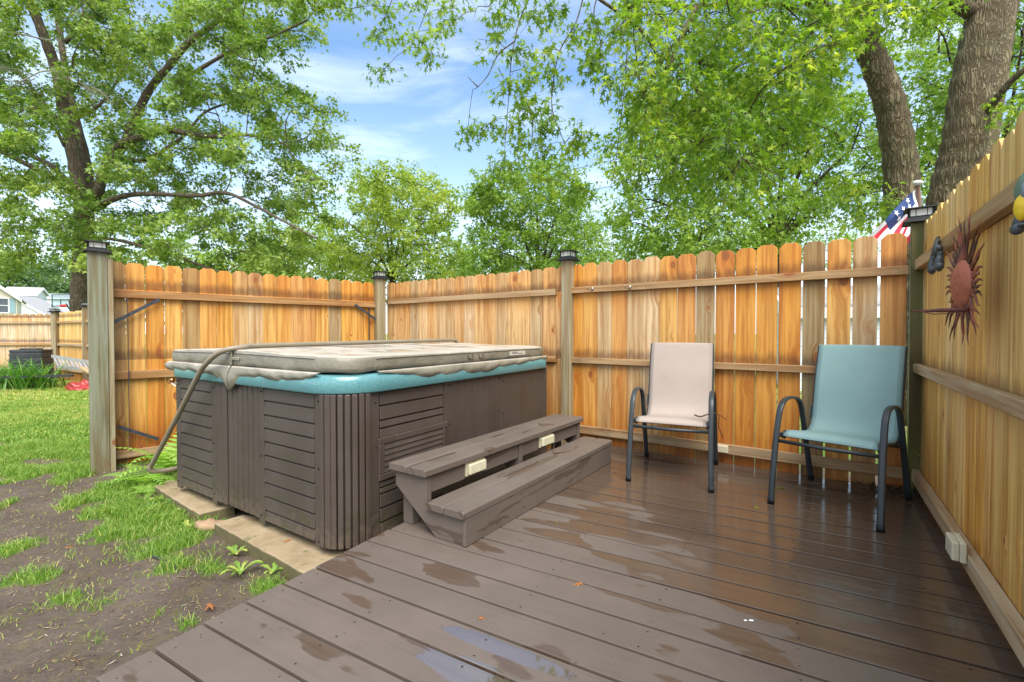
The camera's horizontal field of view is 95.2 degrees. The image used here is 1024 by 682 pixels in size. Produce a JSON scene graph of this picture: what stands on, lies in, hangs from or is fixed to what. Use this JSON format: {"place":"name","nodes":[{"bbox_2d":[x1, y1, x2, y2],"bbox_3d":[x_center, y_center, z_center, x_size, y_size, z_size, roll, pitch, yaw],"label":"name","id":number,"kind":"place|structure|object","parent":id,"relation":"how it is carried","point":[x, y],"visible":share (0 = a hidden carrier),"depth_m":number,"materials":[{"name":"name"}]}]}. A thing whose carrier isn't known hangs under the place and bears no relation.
{"place":"outdoors","nodes":[
{"label":"outdoors","id":0,"kind":"place"},
{"bbox_2d":[0,285,26,315],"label":"house","id":1,"kind":"structure","parent":0,"point":[10,302],"depth_m":44.55,"materials":[{"name":"beige"}]},
{"bbox_2d":[0,297,14,312],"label":"window","id":2,"kind":"structure","parent":1,"relation":"in","point":[5,307],"depth_m":44.51,"materials":[{"name":"white glass"}]},
{"bbox_2d":[47,294,69,311],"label":"house","id":3,"kind":"structure","parent":0,"point":[65,309],"depth_m":79.94,"materials":[{"name":"white"}]},
{"bbox_2d":[0,378,287,681],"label":"grass","id":4,"kind":"structure","parent":0,"point":[53,412],"depth_m":3.50,"materials":[{"name":"green plant"}]},
{"bbox_2d":[64,379,88,390],"bbox_3d":[-9.280,1.040,10.101,0.792,0.436,0.518,0,1,0],"label":"red tarp","id":5,"kind":"object","parent":4,"relation":"on","point":[78,386],"visible":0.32,"depth_m":9.95,"materials":[{"name":"plastic"}]},
{"bbox_2d":[79,367,88,373],"bbox_3d":[-8.941,0.660,9.923,0.764,0.209,0.109,0,1,25],"label":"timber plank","id":6,"kind":"object","parent":5,"relation":"on","point":[85,369],"visible":0.48,"depth_m":9.96,"materials":[{"name":"beige wood"}]},
{"bbox_2d":[0,334,906,681],"bbox_3d":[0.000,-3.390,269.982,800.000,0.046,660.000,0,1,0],"label":"ground","id":7,"kind":"structure","parent":0,"point":[16,654],"depth_m":2.27,"materials":[{"name":"soil"}]},
{"bbox_2d":[0,357,22,385],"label":"daylily","id":8,"kind":"object","parent":7,"relation":"on","point":[3,369],"visible":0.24,"depth_m":10.47,"materials":[{"name":"green plant"}]},
{"bbox_2d":[0,250,37,287],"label":"distant tree","id":9,"kind":"object","parent":7,"relation":"on","point":[7,283],"visible":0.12,"depth_m":97.45,"materials":[{"name":"green plant"}]},
{"bbox_2d":[0,313,50,374],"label":"privacy fence","id":10,"kind":"object","parent":7,"relation":"on","point":[24,330],"visible":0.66,"depth_m":12.50,"materials":[{"name":"beige wood"}]},
{"bbox_2d":[6,287,50,300],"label":"house","id":11,"kind":"structure","parent":7,"relation":"on","point":[40,292],"depth_m":65.57,"materials":[{"name":"white"}]},
{"bbox_2d":[0,353,60,389],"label":"daylily","id":12,"kind":"object","parent":7,"relation":"on","point":[6,383],"visible":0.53,"depth_m":10.17,"materials":[{"name":"green plant"}]},
{"bbox_2d":[8,348,54,384],"bbox_3d":[-11.624,0.601,11.312,0.850,0.850,0.739,0,1,0],"label":"compost bin","id":13,"kind":"object","parent":7,"relation":"on","point":[38,354],"visible":0.61,"depth_m":11.10,"materials":[{"name":"black plastic"}]},
{"bbox_2d":[0,254,69,292],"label":"distant tree","id":14,"kind":"object","parent":7,"relation":"on","point":[21,278],"visible":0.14,"depth_m":105.27,"materials":[{"name":"green plant"}]},
{"bbox_2d":[0,374,73,378],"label":"garden edging","id":15,"kind":"object","parent":7,"relation":"on","point":[39,376],"visible":0.78,"depth_m":10.12,"materials":[{"name":"black plastic"}]},
{"bbox_2d":[2,357,74,389],"bbox_3d":[-10.442,0.678,10.232,1.565,0.774,1.664,0,1,21],"label":"daylily","id":16,"kind":"object","parent":7,"relation":"on","point":[41,383],"visible":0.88,"depth_m":10.15,"materials":[{"name":"green plant"}]},
{"bbox_2d":[16,295,64,314],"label":"house","id":17,"kind":"structure","parent":7,"relation":"on","point":[35,305],"depth_m":61.80,"materials":[{"name":"white"}]},
{"bbox_2d":[24,252,72,293],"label":"distant tree","id":18,"kind":"object","parent":7,"relation":"on","point":[51,274],"visible":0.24,"depth_m":92.18,"materials":[{"name":"green plant"}]},
{"bbox_2d":[48,308,61,378],"bbox_3d":[-12.130,0.081,12.423,0.219,1.892,0.219,0,1,0],"label":"fence post","id":19,"kind":"object","parent":7,"relation":"on","point":[55,312],"visible":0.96,"depth_m":12.37,"materials":[{"name":"brown wood"}]},
{"bbox_2d":[51,294,69,310],"bbox_3d":[-36.407,-1.602,37.963,1.425,4.386,1.284,-1,1,-42],"label":"basketball hoop","id":20,"kind":"object","parent":7,"relation":"on","point":[59,300],"visible":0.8,"depth_m":37.94,"materials":[{"name":"white plastic"}]},
{"bbox_2d":[51,355,88,370],"bbox_3d":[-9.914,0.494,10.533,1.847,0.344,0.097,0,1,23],"label":"lounge chair","id":21,"kind":"object","parent":7,"relation":"on","point":[75,360],"visible":0.76,"depth_m":10.57,"materials":[{"name":"metal"}]},
{"bbox_2d":[57,310,87,381],"bbox_3d":[-10.374,0.150,11.316,4.241,1.791,0.070,1,1,34],"label":"privacy fence","id":22,"kind":"object","parent":7,"relation":"on","point":[70,334],"visible":0.39,"depth_m":11.87,"materials":[{"name":"brown wood"}]},
{"bbox_2d":[78,302,88,378],"bbox_3d":[-10.150,0.063,11.143,0.199,1.972,0.199,1,1,32],"label":"fence post","id":23,"kind":"object","parent":7,"relation":"on","point":[84,305],"visible":0.63,"depth_m":11.09,"materials":[{"name":"brown wood"}]},
{"bbox_2d":[82,240,115,474],"bbox_3d":[-3.650,0.170,4.138,0.189,2.099,0.203,1,1,44],"label":"fence post","id":24,"kind":"object","parent":7,"relation":"on","point":[101,356],"visible":0.94,"depth_m":4.10,"materials":[{"name":"brown wood"}]},
{"bbox_2d":[113,261,374,464],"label":"privacy fence","id":25,"kind":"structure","parent":24,"relation":"attached to","point":[252,308],"depth_m":4.68,"materials":[{"name":"brown wood"}]},
{"bbox_2d":[98,462,176,485],"bbox_3d":[-2.992,1.122,3.792,0.697,0.181,0.497,0,1,0],"label":"fern","id":26,"kind":"object","parent":7,"relation":"on","point":[154,477],"visible":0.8,"depth_m":3.76,"materials":[{"name":"green plant"}]},
{"bbox_2d":[0,478,274,672],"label":"soil crumbs","id":27,"kind":"object","parent":7,"relation":"on","point":[112,610],"visible":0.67,"depth_m":2.19,"materials":[{"name":"brown soil"}]},
{"bbox_2d":[0,469,278,681],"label":"leaf litter","id":28,"kind":"object","parent":7,"relation":"on","point":[93,582],"visible":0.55,"depth_m":2.30,"materials":[{"name":"plant"}]},
{"bbox_2d":[110,432,176,483],"bbox_3d":[-2.860,0.975,4.067,0.865,0.392,0.951,0,1,0],"label":"fern","id":29,"kind":"object","parent":7,"relation":"on","point":[165,456],"visible":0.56,"depth_m":3.94,"materials":[{"name":"green plant"}]},
{"bbox_2d":[125,478,174,499],"bbox_3d":[-2.766,1.135,3.599,0.344,0.110,0.351,-1,1,-30],"label":"fern","id":30,"kind":"object","parent":7,"relation":"on","point":[147,489],"visible":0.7,"depth_m":3.60,"materials":[{"name":"green plant"}]},
{"bbox_2d":[152,556,184,579],"bbox_3d":[-1.799,1.188,2.458,0.426,0.018,0.027,1,1,35],"label":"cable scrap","id":31,"kind":"object","parent":7,"relation":"on","point":[156,557],"visible":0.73,"depth_m":2.50,"materials":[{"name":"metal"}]},
{"bbox_2d":[110,228,245,324],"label":"distant tree","id":32,"kind":"object","parent":7,"relation":"on","point":[163,266],"visible":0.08,"depth_m":46.63,"materials":[{"name":"green plant"}]},
{"bbox_2d":[0,0,366,311],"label":"maple tree","id":33,"kind":"object","parent":7,"relation":"on","point":[82,187],"visible":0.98,"depth_m":15.24,"materials":[{"name":"green plant"}]},
{"bbox_2d":[179,519,194,526],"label":"weed","id":34,"kind":"object","parent":7,"relation":"on","point":[187,521],"visible":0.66,"depth_m":2.99,"materials":[{"name":"green plant"}]},
{"bbox_2d":[155,480,234,521],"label":"stone slab","id":35,"kind":"structure","parent":7,"relation":"on","point":[193,503],"depth_m":3.23,"materials":[{"name":"stone"}]},
{"bbox_2d":[194,518,222,531],"bbox_3d":[-1.919,1.169,2.961,0.216,0.077,0.132,0,1,0],"label":"field stone","id":36,"kind":"object","parent":7,"relation":"on","point":[208,523],"visible":0.61,"depth_m":2.93,"materials":[{"name":"beige stone"}]},
{"bbox_2d":[205,603,216,609],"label":"fallen leaf","id":37,"kind":"object","parent":7,"relation":"on","point":[210,605],"visible":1,"depth_m":2.11,"materials":[{"name":"orange plant"}]},
{"bbox_2d":[225,544,246,554],"bbox_3d":[-1.541,1.175,2.616,0.149,0.038,0.104,0,1,0],"label":"weed","id":38,"kind":"object","parent":7,"relation":"on","point":[233,549],"visible":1,"depth_m":2.62,"materials":[{"name":"green plant"}]},
{"bbox_2d":[219,560,263,575],"bbox_3d":[-1.379,1.172,2.404,0.184,0.052,0.156,0,1,-15],"label":"weed","id":39,"kind":"object","parent":7,"relation":"on","point":[239,569],"visible":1,"depth_m":2.42,"materials":[{"name":"green plant"}]},
{"bbox_2d":[181,241,305,309],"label":"distant tree","id":40,"kind":"object","parent":7,"relation":"on","point":[199,259],"visible":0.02,"depth_m":49.89,"materials":[{"name":"green plant"}]},
{"bbox_2d":[261,562,282,574],"bbox_3d":[-1.230,1.179,2.414,0.113,0.038,0.120,-1,1,-44],"label":"weed","id":41,"kind":"object","parent":7,"relation":"on","point":[273,569],"visible":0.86,"depth_m":2.42,"materials":[{"name":"green plant"}]},
{"bbox_2d":[214,515,359,579],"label":"stone slab","id":42,"kind":"structure","parent":7,"relation":"on","point":[296,555],"depth_m":2.60,"materials":[{"name":"stone"}]},
{"bbox_2d":[174,358,546,549],"bbox_3d":[-1.084,0.616,3.919,2.045,0.933,2.483,1,1,31],"label":"hot tub","id":43,"kind":"object","parent":42,"relation":"on","point":[313,457],"visible":0.78,"depth_m":2.74,"materials":[{"name":"brown plastic"}]},
{"bbox_2d":[147,338,458,473],"bbox_3d":[-1.584,0.489,4.198,1.136,1.011,2.460,1,1,33],"label":"cover lifter","id":44,"kind":"object","parent":43,"relation":"attached to","point":[197,376],"visible":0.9,"depth_m":3.33,"materials":[{"name":"grey metal"}]},
{"bbox_2d":[165,343,547,390],"bbox_3d":[-1.104,0.167,3.908,2.108,0.267,2.454,1,1,31],"label":"spa cover","id":45,"kind":"object","parent":43,"relation":"on","point":[309,362],"visible":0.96,"depth_m":2.94,"materials":[{"name":"beige plastic"}]},
{"bbox_2d":[225,197,376,282],"bbox_3d":[-13.368,-4.641,29.759,10.746,10.742,8.558,0,1,0],"label":"shade tree","id":46,"kind":"object","parent":7,"relation":"on","point":[318,271],"visible":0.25,"depth_m":28.42,"materials":[{"name":"green plant"}]},
{"bbox_2d":[371,271,388,339],"bbox_3d":[-1.700,0.120,6.023,0.179,2.034,0.179,-1,1,-38],"label":"fence post","id":47,"kind":"object","parent":7,"relation":"on","point":[379,278],"visible":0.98,"depth_m":5.97,"materials":[{"name":"brown wood"}]},
{"bbox_2d":[309,154,481,299],"bbox_3d":[-6.100,-4.851,24.079,10.374,11.355,8.227,0,1,0],"label":"shade tree","id":48,"kind":"object","parent":7,"relation":"on","point":[382,207],"visible":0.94,"depth_m":22.53,"materials":[{"name":"green plant"}]},
{"bbox_2d":[423,234,513,279],"bbox_3d":[-3.067,-3.761,33.816,7.503,8.841,6.226,0,1,0],"label":"shade tree","id":49,"kind":"object","parent":7,"relation":"on","point":[464,253],"visible":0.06,"depth_m":32.57,"materials":[{"name":"green plant"}]},
{"bbox_2d":[386,267,560,448],"bbox_3d":[-0.552,0.172,5.330,2.736,1.834,0.057,1,1,37],"label":"privacy fence","id":50,"kind":"object","parent":7,"relation":"on","point":[522,307],"visible":0.52,"depth_m":5.10,"materials":[{"name":"brown wood"}]},
{"bbox_2d":[453,147,622,276],"bbox_3d":[1.078,-3.946,20.035,7.820,9.684,6.815,0,1,0],"label":"shade tree","id":51,"kind":"object","parent":7,"relation":"on","point":[492,197],"visible":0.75,"depth_m":18.63,"materials":[{"name":"green plant"}]},
{"bbox_2d":[87,441,1023,681],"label":"deck","id":52,"kind":"structure","parent":7,"relation":"on","point":[675,567],"depth_m":1.78,"materials":[{"name":"brown wood"}]},
{"bbox_2d":[389,414,611,546],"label":"deck steps","id":53,"kind":"structure","parent":52,"relation":"on","point":[467,515],"depth_m":2.65,"materials":[{"name":"wood"}]},
{"bbox_2d":[465,457,485,476],"bbox_3d":[-0.205,0.722,2.686,0.036,0.078,0.170,1,1,34],"label":"step light","id":54,"kind":"object","parent":53,"relation":"attached to","point":[475,466],"visible":0.93,"depth_m":2.66,"materials":[{"name":"plastic"}]},
{"bbox_2d":[538,433,553,447],"bbox_3d":[0.251,0.711,3.355,0.036,0.078,0.183,1,1,34],"label":"step light","id":55,"kind":"object","parent":53,"relation":"attached to","point":[545,440],"visible":0.91,"depth_m":3.31,"materials":[{"name":"plastic"}]},
{"bbox_2d":[626,343,718,492],"bbox_3d":[1.202,0.491,3.436,0.560,0.945,0.779,0,1,26],"label":"patio chair","id":56,"kind":"object","parent":52,"relation":"on","point":[681,392],"visible":1,"depth_m":3.64,"materials":[{"name":"beige fabric"}]},
{"bbox_2d":[694,413,726,437],"bbox_3d":[1.381,0.593,3.241,0.308,0.194,0.031,0,1,-27],"label":"twig","id":57,"kind":"object","parent":56,"relation":"on","point":[718,420],"visible":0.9,"depth_m":3.27,"materials":[{"name":"brown wood"}]},
{"bbox_2d":[767,345,911,532],"bbox_3d":[2.002,0.501,2.833,0.779,0.945,0.560,-1,1,-41],"label":"patio chair","id":58,"kind":"object","parent":52,"relation":"on","point":[858,396],"visible":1,"depth_m":2.93,"materials":[{"name":"teal fabric"}]},
{"bbox_2d":[911,110,1023,666],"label":"privacy fence","id":59,"kind":"object","parent":52,"relation":"on","point":[968,480],"visible":0.69,"depth_m":1.81,"materials":[{"name":"brown wood"}]},
{"bbox_2d":[927,236,944,273],"bbox_3d":[2.034,-0.426,2.248,0.060,0.213,0.413,1,1,41],"label":"rail figurine","id":60,"kind":"object","parent":59,"relation":"attached to","point":[936,262],"visible":1,"depth_m":2.22,"materials":[{"name":"grey plastic"}]},
{"bbox_2d":[907,208,984,344],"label":"metal sun","id":61,"kind":"object","parent":59,"relation":"attached to","point":[962,285],"visible":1,"depth_m":1.73,"materials":[{"name":"metal"}]},
{"bbox_2d":[945,532,966,563],"bbox_3d":[1.819,0.844,1.917,0.045,0.080,0.125,1,1,34],"label":"step light","id":62,"kind":"object","parent":59,"relation":"attached to","point":[956,546],"visible":1,"depth_m":1.88,"materials":[{"name":"beige plastic"}]},
{"bbox_2d":[1009,173,1023,234],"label":"climbing figurine","id":63,"kind":"object","parent":59,"relation":"attached to","point":[1016,227],"visible":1,"depth_m":1.16,"materials":[{"name":"yellow paint"}]},
{"bbox_2d":[556,249,579,441],"bbox_3d":[0.540,0.136,4.505,0.174,2.014,0.174,1,1,37],"label":"fence post","id":64,"kind":"object","parent":7,"relation":"on","point":[567,259],"visible":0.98,"depth_m":4.46,"materials":[{"name":"brown wood"}]},
{"bbox_2d":[323,0,1023,424],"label":"silver maple","id":65,"kind":"object","parent":7,"relation":"on","point":[975,106],"visible":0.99,"depth_m":4.66,"materials":[{"name":"green plant"}]},
{"bbox_2d":[583,218,880,283],"bbox_3d":[12.455,-3.533,27.959,21.036,8.586,8.441,0,1,0],"label":"shade tree","id":66,"kind":"object","parent":7,"relation":"on","point":[813,234],"visible":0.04,"depth_m":26.22,"materials":[{"name":"green plant"}]},
{"bbox_2d":[588,58,882,286],"bbox_3d":[6.817,-3.514,12.314,9.866,9.086,6.201,0,1,0],"label":"shade tree","id":67,"kind":"object","parent":7,"relation":"on","point":[776,234],"visible":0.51,"depth_m":11.33,"materials":[{"name":"green plant"}]},
{"bbox_2d":[571,233,908,487],"bbox_3d":[1.548,0.197,3.766,2.500,1.838,0.057,1,1,37],"label":"privacy fence","id":68,"kind":"object","parent":7,"relation":"on","point":[619,328],"visible":0.71,"depth_m":3.60,"materials":[{"name":"brown wood"}]},
{"bbox_2d":[718,444,727,453],"bbox_3d":[1.644,0.844,3.656,0.085,0.062,0.022,1,1,37],"label":"step light","id":69,"kind":"object","parent":68,"relation":"attached to","point":[722,448],"visible":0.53,"depth_m":3.64,"materials":[{"name":"beige plastic"}]},
{"bbox_2d":[901,204,938,491],"bbox_3d":[2.648,0.151,3.048,0.184,2.034,0.184,1,1,37],"label":"fence post","id":70,"kind":"object","parent":7,"relation":"on","point":[917,217],"visible":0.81,"depth_m":3.02,"materials":[{"name":"brown wood"}]},
{"bbox_2d":[870,180,923,243],"bbox_3d":[3.243,-0.239,3.918,0.645,2.243,0.090,0,1,-14],"label":"flag","id":71,"kind":"object","parent":70,"relation":"attached to","point":[892,223],"visible":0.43,"depth_m":3.92,"materials":[{"name":"multicoloured fabric"}]},
{"bbox_2d":[856,0,1023,219],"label":"shade tree","id":72,"kind":"object","parent":7,"relation":"on","point":[939,102],"visible":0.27,"depth_m":10.44,"materials":[{"name":"green plant"}]},
{"bbox_2d":[0,0,1023,333],"label":"sky","id":73,"kind":"structure","parent":0,"point":[416,118],"materials":[{"name":"blue"}]},
{"bbox_2d":[231,175,930,271],"bbox_3d":[-5.356,-5.246,28.185,47.249,2.159,7.767,1,1,39],"label":"power line","id":74,"kind":"object","parent":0,"point":[597,225],"visible":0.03,"depth_m":23.59,"materials":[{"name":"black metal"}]},
{"bbox_2d":[352,79,950,221],"bbox_3d":[0.649,-10.041,32.261,8.554,4.517,45.444,-1,1,-43],"label":"power line","id":75,"kind":"object","parent":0,"point":[623,157],"visible":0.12,"depth_m":32.57,"materials":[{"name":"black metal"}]},
{"bbox_2d":[323,100,1016,239],"bbox_3d":[0.795,-9.239,32.102,45.844,2.519,7.150,1,1,39],"label":"power line","id":76,"kind":"object","parent":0,"point":[661,176],"visible":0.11,"depth_m":30.86,"materials":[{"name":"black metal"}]},
{"bbox_2d":[777,285,879,390],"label":"garden shed","id":77,"kind":"structure","parent":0,"point":[878,315],"depth_m":9.93,"materials":[{"name":"white"}]},
{"bbox_2d":[842,479,923,500],"bbox_3d":[2.393,0.955,3.024,0.421,0.081,0.226,1,1,41],"label":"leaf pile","id":78,"kind":"object","parent":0,"point":[900,489],"visible":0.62,"depth_m":3.01,"materials":[{"name":"brown plant"}]}
]}

